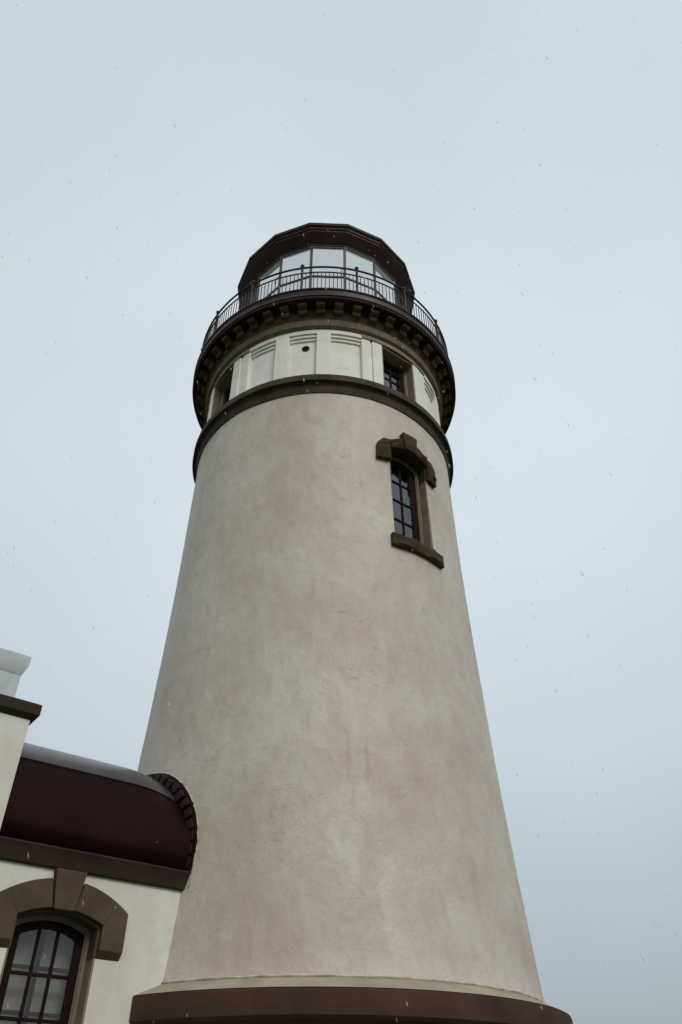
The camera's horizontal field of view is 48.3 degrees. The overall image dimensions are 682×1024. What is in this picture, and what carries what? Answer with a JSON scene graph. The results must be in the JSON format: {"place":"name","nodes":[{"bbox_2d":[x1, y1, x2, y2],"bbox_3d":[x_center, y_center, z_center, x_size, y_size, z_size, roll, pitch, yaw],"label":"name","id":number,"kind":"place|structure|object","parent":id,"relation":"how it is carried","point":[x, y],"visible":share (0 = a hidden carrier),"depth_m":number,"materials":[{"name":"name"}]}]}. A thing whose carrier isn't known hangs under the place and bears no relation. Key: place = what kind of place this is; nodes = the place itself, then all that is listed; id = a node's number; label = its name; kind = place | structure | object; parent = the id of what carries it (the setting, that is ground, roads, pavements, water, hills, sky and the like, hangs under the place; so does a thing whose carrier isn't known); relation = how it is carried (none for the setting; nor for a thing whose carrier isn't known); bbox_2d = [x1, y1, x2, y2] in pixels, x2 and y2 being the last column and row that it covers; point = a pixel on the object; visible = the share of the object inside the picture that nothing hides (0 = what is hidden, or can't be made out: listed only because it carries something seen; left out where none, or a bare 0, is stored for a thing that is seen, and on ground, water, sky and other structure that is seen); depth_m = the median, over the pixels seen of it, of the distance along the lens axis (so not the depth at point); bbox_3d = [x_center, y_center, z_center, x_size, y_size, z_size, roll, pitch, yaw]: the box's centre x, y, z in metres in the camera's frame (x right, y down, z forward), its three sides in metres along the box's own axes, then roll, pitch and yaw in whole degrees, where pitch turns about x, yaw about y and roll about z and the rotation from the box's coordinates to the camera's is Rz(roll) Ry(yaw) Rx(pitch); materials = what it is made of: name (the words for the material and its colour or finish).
{"place":"outdoors","nodes":[
{"label":"outdoors","id":0,"kind":"place"},
{"bbox_2d":[0,0,681,1023],"label":"sky","id":1,"kind":"structure","parent":0,"point":[521,160],"materials":[{"name":"grey"}]},
{"label":"path","id":2,"kind":"structure","parent":0,"visible":0},
{"bbox_2d":[0,742,198,1023],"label":"connecting passage","id":3,"kind":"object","parent":2,"relation":"on","point":[97,858],"visible":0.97,"depth_m":8.79,"materials":[{"name":"white paint"}]},
{"bbox_2d":[0,868,127,1023],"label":"window","id":4,"kind":"structure","parent":3,"relation":"in","point":[53,931],"depth_m":8.47,"materials":[{"name":"beige stone"}]},
{"bbox_2d":[129,222,572,1023],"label":"lighthouse","id":5,"kind":"object","parent":2,"relation":"on","point":[317,742],"visible":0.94,"depth_m":11.36,"materials":[{"name":"paint"}]},
{"bbox_2d":[211,365,233,415],"bbox_3d":[-2.538,-2.503,16.989,0.290,1.420,0.874,25,-46,-27],"label":"window","id":6,"kind":"structure","parent":5,"relation":"in","point":[223,388],"depth_m":17.48,"materials":[{"name":"black glass"}]},
{"bbox_2d":[382,347,414,400],"bbox_3d":[1.163,-2.863,16.575,0.874,1.420,0.290,25,-46,-27],"label":"window","id":7,"kind":"structure","parent":5,"relation":"in","point":[394,367],"depth_m":16.93,"materials":[{"name":"beige stone"}]},
{"bbox_2d":[376,432,443,568],"bbox_3d":[1.255,-0.320,14.276,1.500,2.905,0.462,26,-46,-27],"label":"window","id":8,"kind":"structure","parent":5,"relation":"in","point":[410,469],"depth_m":14.53,"materials":[{"name":"beige stone"}]},
{"bbox_3d":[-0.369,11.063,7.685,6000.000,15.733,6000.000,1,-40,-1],"label":"ground","id":9,"kind":"structure","parent":0,"visible":0},
{"bbox_2d":[0,647,41,827],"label":"workroom","id":10,"kind":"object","parent":9,"relation":"on","point":[18,717],"visible":1,"depth_m":9.07,"materials":[{"name":"white paint"}]}
]}

